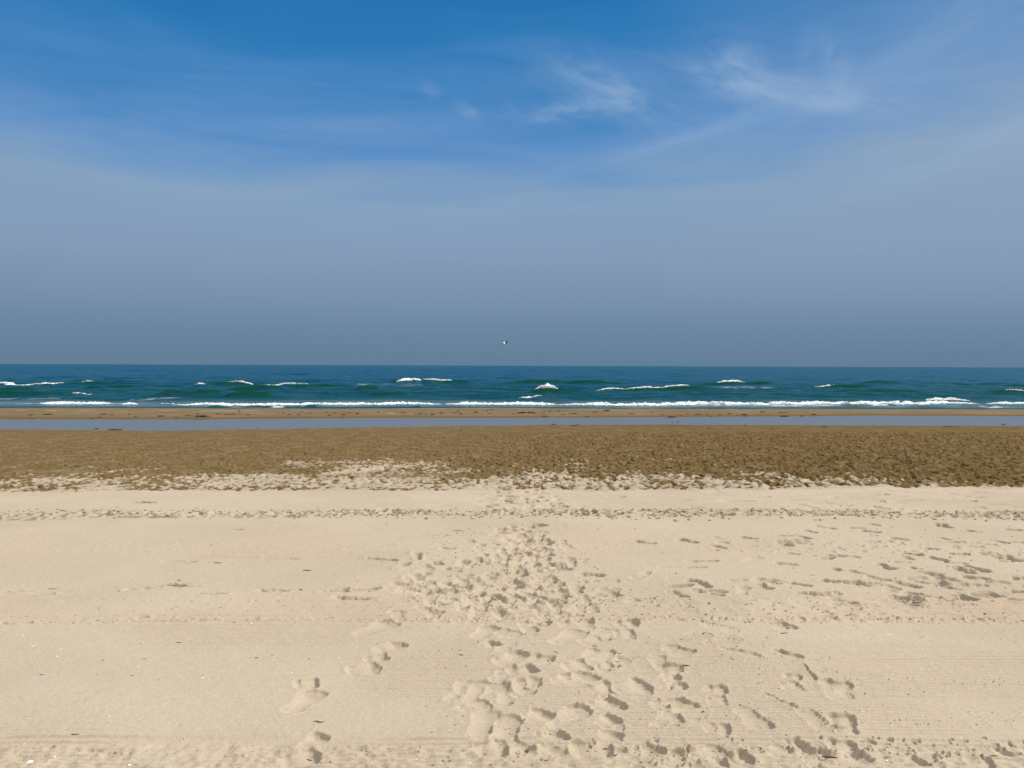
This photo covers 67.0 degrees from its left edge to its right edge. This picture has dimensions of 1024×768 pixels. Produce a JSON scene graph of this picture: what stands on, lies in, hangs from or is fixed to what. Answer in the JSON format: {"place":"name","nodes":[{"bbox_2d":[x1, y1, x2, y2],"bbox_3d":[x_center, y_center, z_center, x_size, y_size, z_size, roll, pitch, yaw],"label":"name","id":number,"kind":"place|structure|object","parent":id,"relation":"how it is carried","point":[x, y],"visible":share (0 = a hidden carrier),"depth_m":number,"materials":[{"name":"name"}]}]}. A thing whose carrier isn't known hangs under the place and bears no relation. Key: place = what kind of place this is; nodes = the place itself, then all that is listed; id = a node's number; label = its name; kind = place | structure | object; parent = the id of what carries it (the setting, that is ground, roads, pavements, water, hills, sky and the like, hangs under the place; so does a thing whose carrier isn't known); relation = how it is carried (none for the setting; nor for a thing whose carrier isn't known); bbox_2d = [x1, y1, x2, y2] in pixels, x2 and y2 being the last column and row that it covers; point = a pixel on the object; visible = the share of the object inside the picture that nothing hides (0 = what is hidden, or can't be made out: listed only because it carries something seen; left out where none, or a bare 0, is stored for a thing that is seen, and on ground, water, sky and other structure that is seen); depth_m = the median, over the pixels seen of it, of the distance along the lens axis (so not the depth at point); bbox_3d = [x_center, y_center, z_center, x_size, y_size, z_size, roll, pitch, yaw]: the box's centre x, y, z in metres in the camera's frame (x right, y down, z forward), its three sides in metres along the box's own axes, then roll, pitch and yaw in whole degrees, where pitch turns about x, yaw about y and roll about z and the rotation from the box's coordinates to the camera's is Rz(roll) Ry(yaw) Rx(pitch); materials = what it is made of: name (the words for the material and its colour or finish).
{"place":"outdoors","nodes":[
{"label":"outdoors","id":0,"kind":"place"},
{"bbox_2d":[164,583,200,586],"bbox_3d":[-2.430,1.474,5.671,0.277,0.023,0.134,1,1,22],"label":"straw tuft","id":1,"kind":"object","parent":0,"point":[177,585],"visible":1,"depth_m":5.68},
{"bbox_2d":[0,408,1023,767],"bbox_3d":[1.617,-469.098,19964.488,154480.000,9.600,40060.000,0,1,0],"label":"beach sand","id":2,"kind":"structure","parent":0,"point":[298,682],"depth_m":5.55,"materials":[{"name":"beige sand"}]},
{"bbox_2d":[0,416,1023,430],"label":"tidal pool","id":3,"kind":"structure","parent":2,"relation":"on","point":[139,424],"depth_m":34.87,"materials":[{"name":"blue liquid"}]},
{"bbox_2d":[0,364,1023,408],"bbox_3d":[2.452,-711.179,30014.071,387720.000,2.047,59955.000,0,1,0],"label":"sea water","id":4,"kind":"structure","parent":0,"point":[144,385],"depth_m":90.54,"materials":[{"name":"teal liquid"}]},
{"bbox_2d":[0,382,62,384],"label":"breaking wave","id":5,"kind":"object","parent":4,"relation":"on","point":[8,383],"visible":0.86,"depth_m":90.59,"materials":[{"name":"liquid"}]},
{"bbox_2d":[36,401,113,403],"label":"breaking wave","id":6,"kind":"object","parent":4,"relation":"on","point":[68,402],"visible":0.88,"depth_m":52.15,"materials":[{"name":"liquid"}]},
{"bbox_2d":[264,383,306,384],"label":"breaking wave","id":7,"kind":"object","parent":4,"relation":"on","point":[286,383],"visible":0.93,"depth_m":95.52,"materials":[{"name":"liquid"}]},
{"bbox_2d":[176,401,433,405],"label":"breaking wave","id":8,"kind":"object","parent":4,"relation":"on","point":[305,403],"visible":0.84,"depth_m":52.66,"materials":[{"name":"liquid"}]},
{"bbox_2d":[396,378,419,381],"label":"breaking wave","id":9,"kind":"object","parent":4,"relation":"on","point":[407,379],"visible":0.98,"depth_m":106.03,"materials":[{"name":"liquid"}]},
{"bbox_2d":[424,379,449,380],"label":"breaking wave","id":10,"kind":"object","parent":4,"relation":"on","point":[437,379],"visible":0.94,"depth_m":107.66,"materials":[{"name":"liquid"}]},
{"bbox_2d":[452,401,558,404],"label":"breaking wave","id":11,"kind":"object","parent":4,"relation":"on","point":[506,403],"visible":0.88,"depth_m":53.84,"materials":[{"name":"liquid"}]},
{"bbox_2d":[536,383,557,388],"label":"breaking wave","id":12,"kind":"object","parent":4,"relation":"on","point":[546,385],"visible":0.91,"depth_m":70.03,"materials":[{"name":"liquid"}]},
{"bbox_2d":[600,384,689,389],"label":"breaking wave","id":13,"kind":"object","parent":4,"relation":"on","point":[646,387],"visible":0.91,"depth_m":84.69,"materials":[{"name":"liquid"}]},
{"bbox_2d":[717,380,744,382],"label":"breaking wave","id":14,"kind":"object","parent":4,"relation":"on","point":[731,381],"visible":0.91,"depth_m":111.94,"materials":[{"name":"liquid"}]},
{"bbox_2d":[560,400,977,405],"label":"breaking wave","id":15,"kind":"object","parent":4,"relation":"on","point":[769,403],"visible":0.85,"depth_m":54.73,"materials":[{"name":"liquid"}]},
{"bbox_2d":[925,397,969,400],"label":"breaking wave","id":16,"kind":"object","parent":4,"relation":"on","point":[948,398],"visible":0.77,"depth_m":59.52,"materials":[{"name":"liquid"}]},
{"bbox_2d":[986,401,1023,403],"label":"breaking wave","id":17,"kind":"object","parent":4,"relation":"on","point":[1004,402],"visible":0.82,"depth_m":56.28,"materials":[{"name":"liquid"}]},
{"bbox_2d":[0,0,1023,366],"label":"sky","id":18,"kind":"structure","parent":0,"point":[765,183],"materials":[{"name":"blue"}]}
]}

